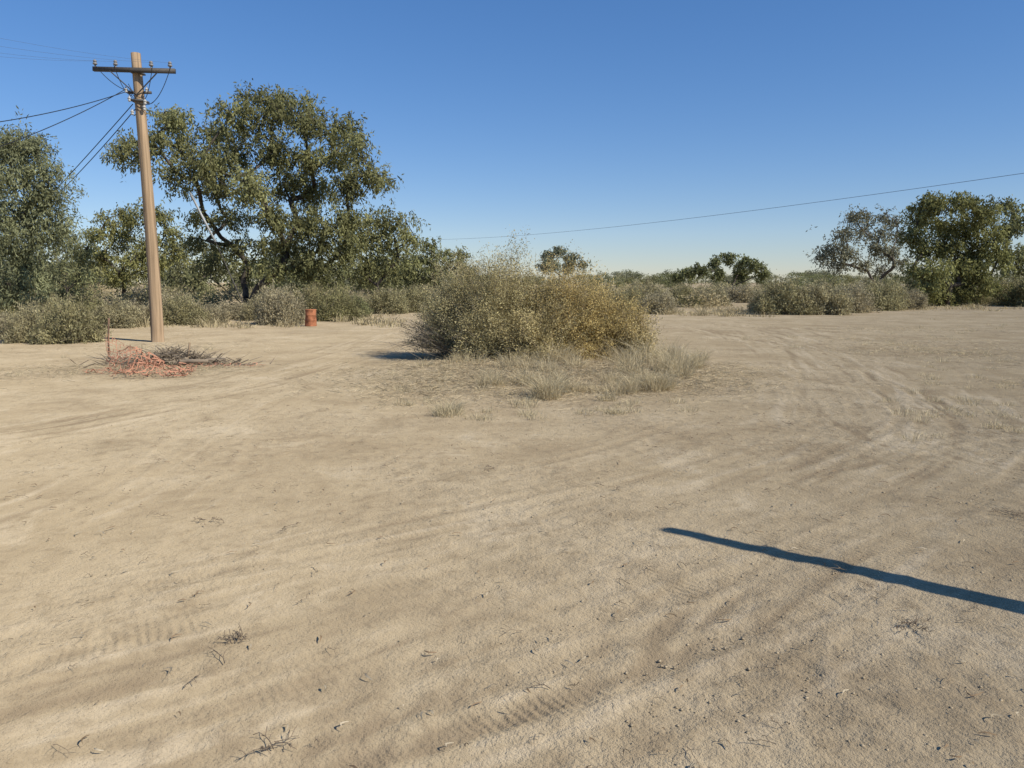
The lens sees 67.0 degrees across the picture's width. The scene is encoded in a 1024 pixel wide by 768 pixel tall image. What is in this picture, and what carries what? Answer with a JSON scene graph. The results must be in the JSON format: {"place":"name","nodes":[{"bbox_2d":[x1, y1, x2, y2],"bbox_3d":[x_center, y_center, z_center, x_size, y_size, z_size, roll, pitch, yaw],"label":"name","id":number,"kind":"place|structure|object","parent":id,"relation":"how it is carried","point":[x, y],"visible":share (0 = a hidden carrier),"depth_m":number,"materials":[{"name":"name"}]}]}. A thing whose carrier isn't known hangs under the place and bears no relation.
{"place":"outdoors","nodes":[
{"label":"outdoors","id":0,"kind":"place"},
{"bbox_2d":[0,283,1023,767],"bbox_3d":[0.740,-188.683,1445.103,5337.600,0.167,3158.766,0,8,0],"label":"ground","id":1,"kind":"structure","parent":0,"point":[52,693],"depth_m":4.49,"materials":[{"name":"beige sand"}]},
{"bbox_2d":[0,308,23,339],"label":"saltbush shrub","id":2,"kind":"object","parent":1,"relation":"on","point":[2,324],"visible":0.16,"depth_m":21.70,"materials":[{"name":"green plant"}]},
{"bbox_2d":[0,282,37,317],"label":"saltbush shrub","id":3,"kind":"object","parent":1,"relation":"on","point":[11,309],"visible":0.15,"depth_m":30.27,"materials":[{"name":"green plant"}]},
{"bbox_2d":[0,292,54,343],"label":"saltbush shrub","id":4,"kind":"object","parent":1,"relation":"on","point":[17,327],"visible":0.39,"depth_m":20.62,"materials":[{"name":"green plant"}]},
{"bbox_2d":[16,286,65,313],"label":"saltbush shrub","id":5,"kind":"object","parent":1,"relation":"on","point":[45,304],"visible":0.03,"depth_m":24.36,"materials":[{"name":"green plant"}]},
{"bbox_2d":[0,105,88,312],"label":"eucalyptus tree","id":6,"kind":"object","parent":1,"relation":"on","point":[16,157],"visible":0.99,"depth_m":24.16,"materials":[{"name":"green plant"}]},
{"bbox_2d":[21,285,111,344],"bbox_3d":[-11.964,-1.760,20.657,1.969,1.730,1.992,2,8,13],"label":"saltbush shrub","id":7,"kind":"object","parent":1,"relation":"on","point":[63,325],"visible":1,"depth_m":20.41,"materials":[{"name":"green plant"}]},
{"bbox_2d":[26,219,106,302],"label":"eucalyptus tree","id":8,"kind":"object","parent":1,"relation":"on","point":[75,279],"visible":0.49,"depth_m":44.56,"materials":[{"name":"green plant"}]},
{"bbox_2d":[72,294,104,316],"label":"saltbush shrub","id":9,"kind":"object","parent":1,"relation":"on","point":[93,304],"visible":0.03,"depth_m":28.16,"materials":[{"name":"green plant"}]},
{"bbox_2d":[107,318,109,355],"bbox_3d":[-8.424,-0.901,16.172,0.091,0.962,0.036,0,8,0],"label":"steel stake","id":10,"kind":"object","parent":1,"relation":"on","point":[108,335],"visible":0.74,"depth_m":16.15,"materials":[{"name":"metal"}]},
{"bbox_2d":[84,291,146,328],"bbox_3d":[-14.136,-2.589,27.449,2.472,1.435,1.881,2,8,16],"label":"saltbush shrub","id":11,"kind":"object","parent":1,"relation":"on","point":[124,315],"visible":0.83,"depth_m":27.12,"materials":[{"name":"green plant"}]},
{"bbox_2d":[70,197,193,296],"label":"eucalyptus tree","id":12,"kind":"object","parent":1,"relation":"on","point":[128,221],"visible":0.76,"depth_m":50.75,"materials":[{"name":"green plant"}]},
{"bbox_2d":[92,52,175,341],"bbox_3d":[-9.757,-4.728,20.584,2.114,7.803,0.429,0,8,0],"label":"utility pole","id":13,"kind":"object","parent":1,"relation":"on","point":[138,72],"visible":0.98,"depth_m":20.42,"materials":[{"name":"brown wood"}]},
{"bbox_2d":[0,90,123,146],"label":"overhead wire","id":14,"kind":"object","parent":13,"relation":"attached to","point":[59,122],"visible":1,"depth_m":18.38,"materials":[{"name":"black metal"}]},
{"bbox_2d":[0,92,124,121],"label":"overhead wire","id":15,"kind":"object","parent":13,"relation":"attached to","point":[62,109],"visible":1,"depth_m":18.30,"materials":[{"name":"black metal"}]},
{"bbox_2d":[1,38,165,62],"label":"overhead wire","id":16,"kind":"object","parent":13,"relation":"attached to","point":[83,52],"visible":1,"depth_m":18.17,"materials":[{"name":"black metal"}]},
{"bbox_2d":[61,104,132,183],"bbox_3d":[-17.395,-6.189,27.917,0.022,4.243,21.240,-7,11,-44],"label":"overhead wire","id":17,"kind":"object","parent":13,"relation":"attached to","point":[100,140],"visible":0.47,"depth_m":22.01,"materials":[{"name":"black metal"}]},
{"bbox_2d":[59,109,135,192],"bbox_3d":[-16.821,-6.765,27.840,0.022,2.823,20.514,-7,10,-42],"label":"overhead wire","id":18,"kind":"object","parent":13,"relation":"attached to","point":[102,146],"visible":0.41,"depth_m":22.38,"materials":[{"name":"black metal"}]},
{"bbox_2d":[120,299,149,323],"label":"saltbush shrub","id":19,"kind":"object","parent":1,"relation":"on","point":[143,308],"visible":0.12,"depth_m":28.93,"materials":[{"name":"green plant"}]},
{"bbox_2d":[66,341,278,367],"bbox_3d":[-6.634,-0.573,15.202,3.838,0.493,2.309,-3,8,-24],"label":"brush pile","id":20,"kind":"object","parent":1,"relation":"on","point":[167,355],"visible":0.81,"depth_m":15.08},
{"bbox_2d":[148,286,197,310],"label":"saltbush shrub","id":21,"kind":"object","parent":1,"relation":"on","point":[165,295],"visible":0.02,"depth_m":32.28,"materials":[{"name":"green plant"}]},
{"bbox_2d":[82,333,265,376],"bbox_3d":[-6.988,-0.566,14.383,3.995,0.541,2.555,3,8,24],"label":"safety netting","id":22,"kind":"object","parent":1,"relation":"on","point":[149,364],"visible":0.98,"depth_m":13.77,"materials":[{"name":"plastic"}]},
{"bbox_2d":[147,287,216,325],"bbox_3d":[-12.406,-2.858,29.267,2.207,1.593,2.464,2,8,17],"label":"saltbush shrub","id":23,"kind":"object","parent":1,"relation":"on","point":[182,311],"visible":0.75,"depth_m":28.82,"materials":[{"name":"green plant"}]},
{"bbox_2d":[187,343,190,358],"bbox_3d":[-6.371,-0.553,15.222,0.128,0.527,0.059,-3,8,-20],"label":"wooden stake","id":24,"kind":"object","parent":1,"relation":"on","point":[189,345],"visible":0.53,"depth_m":15.20,"materials":[{"name":"brown wood"}]},
{"bbox_2d":[160,231,241,299],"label":"eucalyptus tree","id":25,"kind":"object","parent":1,"relation":"on","point":[176,278],"visible":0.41,"depth_m":56.91,"materials":[{"name":"green plant"}]},
{"bbox_2d":[196,300,231,322],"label":"saltbush shrub","id":26,"kind":"object","parent":1,"relation":"on","point":[219,314],"visible":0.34,"depth_m":30.04,"materials":[{"name":"green plant"}]},
{"bbox_2d":[189,192,244,307],"bbox_3d":[-12.418,-5.385,32.984,2.240,5.356,0.154,-3,8,-24],"label":"stay pole","id":27,"kind":"object","parent":1,"relation":"on","point":[198,209],"visible":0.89,"depth_m":32.65,"materials":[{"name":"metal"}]},
{"bbox_2d":[214,298,245,319],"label":"saltbush shrub","id":28,"kind":"object","parent":1,"relation":"on","point":[234,311],"visible":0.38,"depth_m":33.16,"materials":[{"name":"green plant"}]},
{"bbox_2d":[99,78,403,305],"bbox_3d":[-12.874,-9.345,38.706,13.747,11.992,8.369,2,8,17],"label":"eucalyptus tree","id":29,"kind":"object","parent":1,"relation":"on","point":[280,108],"visible":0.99,"depth_m":37.81,"materials":[{"name":"green plant"}]},
{"bbox_2d":[237,287,270,320],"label":"saltbush shrub","id":30,"kind":"object","parent":1,"relation":"on","point":[247,315],"visible":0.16,"depth_m":31.81,"materials":[{"name":"green plant"}]},
{"bbox_2d":[250,278,308,325],"bbox_3d":[-8.748,-2.953,29.173,2.222,2.066,2.337,-5,9,-35],"label":"saltbush shrub","id":31,"kind":"object","parent":1,"relation":"on","point":[275,307],"visible":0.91,"depth_m":28.83,"materials":[{"name":"green plant"}]},
{"bbox_2d":[305,309,316,325],"bbox_3d":[-7.332,-2.413,28.170,0.442,0.615,0.416,0,8,0],"label":"rusty drum","id":32,"kind":"object","parent":1,"relation":"on","point":[310,317],"visible":1,"depth_m":28.01,"materials":[{"name":"metal"}]},
{"bbox_2d":[295,281,331,311],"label":"saltbush shrub","id":33,"kind":"object","parent":1,"relation":"on","point":[309,294],"visible":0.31,"depth_m":37.43,"materials":[{"name":"green plant"}]},
{"bbox_2d":[268,258,402,292],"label":"tree","id":34,"kind":"object","parent":1,"relation":"on","point":[386,282],"visible":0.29,"depth_m":59.50,"materials":[{"name":"green plant"}]},
{"bbox_2d":[311,279,366,321],"bbox_3d":[-7.265,-3.441,32.376,2.312,1.922,2.442,-3,8,-23],"label":"saltbush shrub","id":35,"kind":"object","parent":1,"relation":"on","point":[328,308],"visible":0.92,"depth_m":31.96,"materials":[{"name":"green plant"}]},
{"bbox_2d":[348,291,374,316],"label":"saltbush shrub","id":36,"kind":"object","parent":1,"relation":"on","point":[363,304],"visible":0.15,"depth_m":35.83,"materials":[{"name":"green plant"}]},
{"bbox_2d":[353,289,381,307],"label":"saltbush shrub","id":37,"kind":"object","parent":1,"relation":"on","point":[365,297],"visible":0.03,"depth_m":41.07,"materials":[{"name":"green plant"}]},
{"bbox_2d":[332,198,430,295],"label":"eucalyptus tree","id":38,"kind":"object","parent":1,"relation":"on","point":[383,235],"visible":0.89,"depth_m":45.26,"materials":[{"name":"green plant"}]},
{"bbox_2d":[366,282,413,313],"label":"saltbush shrub","id":39,"kind":"object","parent":1,"relation":"on","point":[390,303],"visible":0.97,"depth_m":39.02,"materials":[{"name":"green plant"}]},
{"bbox_2d":[399,279,436,312],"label":"saltbush shrub","id":40,"kind":"object","parent":1,"relation":"on","point":[412,293],"visible":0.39,"depth_m":40.83,"materials":[{"name":"green plant"}]},
{"bbox_2d":[389,236,474,295],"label":"eucalyptus tree","id":41,"kind":"object","parent":1,"relation":"on","point":[431,250],"visible":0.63,"depth_m":60.59,"materials":[{"name":"green plant"}]},
{"bbox_2d":[430,278,466,303],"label":"saltbush shrub","id":42,"kind":"object","parent":1,"relation":"on","point":[441,292],"visible":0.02,"depth_m":50.55,"materials":[{"name":"green plant"}]},
{"bbox_2d":[25,278,977,307],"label":"distant scrub","id":43,"kind":"object","parent":1,"relation":"on","point":[141,293],"visible":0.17,"depth_m":49.28,"materials":[{"name":"green plant"}]},
{"bbox_2d":[0,241,1021,297],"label":"distant tree line","id":44,"kind":"object","parent":1,"relation":"on","point":[624,277],"visible":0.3,"depth_m":170.02,"materials":[{"name":"green plant"}]},
{"bbox_2d":[1,403,1023,767],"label":"leaf litter","id":45,"kind":"object","parent":1,"relation":"on","point":[527,571],"visible":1,"depth_m":4.29,"materials":[{"name":"brown plant"}]},
{"bbox_2d":[13,390,1023,765],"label":"fallen twigs","id":46,"kind":"object","parent":1,"relation":"on","point":[281,742],"visible":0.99,"depth_m":3.58,"materials":[{"name":"brown wood"}]},
{"bbox_2d":[372,228,666,360],"bbox_3d":[0.046,-1.796,15.599,6.044,2.821,3.689,0,8,0],"label":"saltbush shrub","id":47,"kind":"object","parent":1,"relation":"on","point":[477,319],"visible":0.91,"depth_m":15.08,"materials":[{"name":"green plant"}]},
{"bbox_2d":[16,381,1023,767],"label":"soil clods","id":48,"kind":"object","parent":1,"relation":"on","point":[806,697],"visible":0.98,"depth_m":3.35,"materials":[{"name":"beige soil"}]},
{"bbox_2d":[535,245,592,283],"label":"eucalyptus tree","id":49,"kind":"object","parent":1,"relation":"on","point":[570,256],"visible":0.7,"depth_m":103.45,"materials":[{"name":"green plant"}]},
{"bbox_2d":[589,279,627,308],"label":"saltbush shrub","id":50,"kind":"object","parent":1,"relation":"on","point":[612,291],"visible":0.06,"depth_m":45.10,"materials":[{"name":"green plant"}]},
{"bbox_2d":[609,284,645,311],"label":"saltbush shrub","id":51,"kind":"object","parent":1,"relation":"on","point":[630,294],"visible":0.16,"depth_m":41.06,"materials":[{"name":"green plant"}]},
{"bbox_2d":[625,273,673,299],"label":"saltbush shrub","id":52,"kind":"object","parent":1,"relation":"on","point":[649,289],"visible":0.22,"depth_m":53.62,"materials":[{"name":"green plant"}]},
{"bbox_2d":[636,287,681,314],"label":"saltbush shrub","id":53,"kind":"object","parent":1,"relation":"on","point":[658,300],"visible":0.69,"depth_m":39.06,"materials":[{"name":"green plant"}]},
{"bbox_2d":[669,281,700,303],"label":"saltbush shrub","id":54,"kind":"object","parent":1,"relation":"on","point":[679,290],"visible":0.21,"depth_m":56.77,"materials":[{"name":"green plant"}]},
{"bbox_2d":[694,282,730,305],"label":"saltbush shrub","id":55,"kind":"object","parent":1,"relation":"on","point":[716,290],"visible":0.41,"depth_m":52.97,"materials":[{"name":"green plant"}]},
{"bbox_2d":[669,252,772,285],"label":"eucalyptus tree","id":56,"kind":"object","parent":1,"relation":"on","point":[743,268],"visible":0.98,"depth_m":107.64,"materials":[{"name":"green plant"}]},
{"bbox_2d":[721,282,759,302],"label":"saltbush shrub","id":57,"kind":"object","parent":1,"relation":"on","point":[737,295],"visible":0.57,"depth_m":60.45,"materials":[{"name":"green plant"}]},
{"bbox_2d":[746,288,771,312],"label":"saltbush shrub","id":58,"kind":"object","parent":1,"relation":"on","point":[750,307],"visible":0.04,"depth_m":41.24,"materials":[{"name":"green plant"}]},
{"bbox_2d":[746,269,817,314],"bbox_3d":[13.799,-4.506,38.877,3.531,2.567,3.416,6,9,37],"label":"saltbush shrub","id":59,"kind":"object","parent":1,"relation":"on","point":[779,299],"visible":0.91,"depth_m":38.25,"materials":[{"name":"green plant"}]},
{"bbox_2d":[788,274,858,314],"bbox_3d":[15.240,-4.456,38.673,3.496,2.383,3.190,0,8,-2],"label":"saltbush shrub","id":60,"kind":"object","parent":1,"relation":"on","point":[827,301],"visible":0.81,"depth_m":38.02,"materials":[{"name":"green plant"}]},
{"bbox_2d":[809,276,852,295],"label":"saltbush shrub","id":61,"kind":"object","parent":1,"relation":"on","point":[838,286],"visible":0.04,"depth_m":45.62,"materials":[{"name":"green plant"}]},
{"bbox_2d":[829,281,883,312],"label":"saltbush shrub","id":62,"kind":"object","parent":1,"relation":"on","point":[864,304],"visible":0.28,"depth_m":40.78,"materials":[{"name":"green plant"}]},
{"bbox_2d":[803,203,912,284],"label":"eucalyptus tree","id":63,"kind":"object","parent":1,"relation":"on","point":[847,253],"visible":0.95,"depth_m":64.63,"materials":[{"name":"green plant"}]},
{"bbox_2d":[848,271,885,291],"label":"saltbush shrub","id":64,"kind":"object","parent":1,"relation":"on","point":[864,282],"visible":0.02,"depth_m":50.57,"materials":[{"name":"green plant"}]},
{"bbox_2d":[862,279,914,310],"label":"saltbush shrub","id":65,"kind":"object","parent":1,"relation":"on","point":[889,299],"visible":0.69,"depth_m":44.10,"materials":[{"name":"green plant"}]},
{"bbox_2d":[899,284,929,309],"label":"saltbush shrub","id":66,"kind":"object","parent":1,"relation":"on","point":[922,302],"visible":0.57,"depth_m":45.85,"materials":[{"name":"green plant"}]},
{"bbox_2d":[903,277,929,292],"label":"saltbush shrub","id":67,"kind":"object","parent":1,"relation":"on","point":[909,285],"visible":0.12,"depth_m":62.95,"materials":[{"name":"green plant"}]},
{"bbox_2d":[919,288,956,305],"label":"saltbush shrub","id":68,"kind":"object","parent":1,"relation":"on","point":[937,300],"visible":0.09,"depth_m":52.87,"materials":[{"name":"green plant"}]},
{"bbox_2d":[890,189,1019,305],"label":"eucalyptus tree","id":69,"kind":"object","parent":1,"relation":"on","point":[964,266],"visible":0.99,"depth_m":51.08,"materials":[{"name":"green plant"}]},
{"bbox_2d":[954,291,1001,305],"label":"saltbush shrub","id":70,"kind":"object","parent":1,"relation":"on","point":[989,300],"visible":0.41,"depth_m":52.77,"materials":[{"name":"green plant"}]},
{"bbox_2d":[986,272,1023,305],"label":"saltbush shrub","id":71,"kind":"object","parent":1,"relation":"on","point":[999,298],"visible":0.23,"depth_m":53.80,"materials":[{"name":"green plant"}]},
{"bbox_2d":[989,195,1023,282],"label":"eucalyptus tree","id":72,"kind":"object","parent":1,"relation":"on","point":[1015,224],"visible":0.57,"depth_m":58.63,"materials":[{"name":"green plant"}]},
{"bbox_2d":[1001,272,1023,306],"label":"saltbush shrub","id":73,"kind":"object","parent":1,"relation":"on","point":[1017,297],"visible":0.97,"depth_m":51.12,"materials":[{"name":"green plant"}]},
{"bbox_2d":[0,302,1023,440],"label":"dry grass","id":74,"kind":"structure","parent":0,"point":[726,312],"depth_m":19.74,"materials":[{"name":"beige plant"}]},
{"bbox_2d":[0,0,1023,282],"label":"sky","id":75,"kind":"structure","parent":0,"point":[549,117],"materials":[{"name":"blue"}]},
{"bbox_2d":[216,332,997,421],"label":"dry grass","id":76,"kind":"structure","parent":0,"point":[552,387],"depth_m":12.32,"materials":[{"name":"beige plant"}]},
{"bbox_2d":[400,173,1022,239],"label":"overhead wire","id":77,"kind":"object","parent":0,"point":[775,207],"visible":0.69,"depth_m":36.76,"materials":[{"name":"black metal"}]}
]}

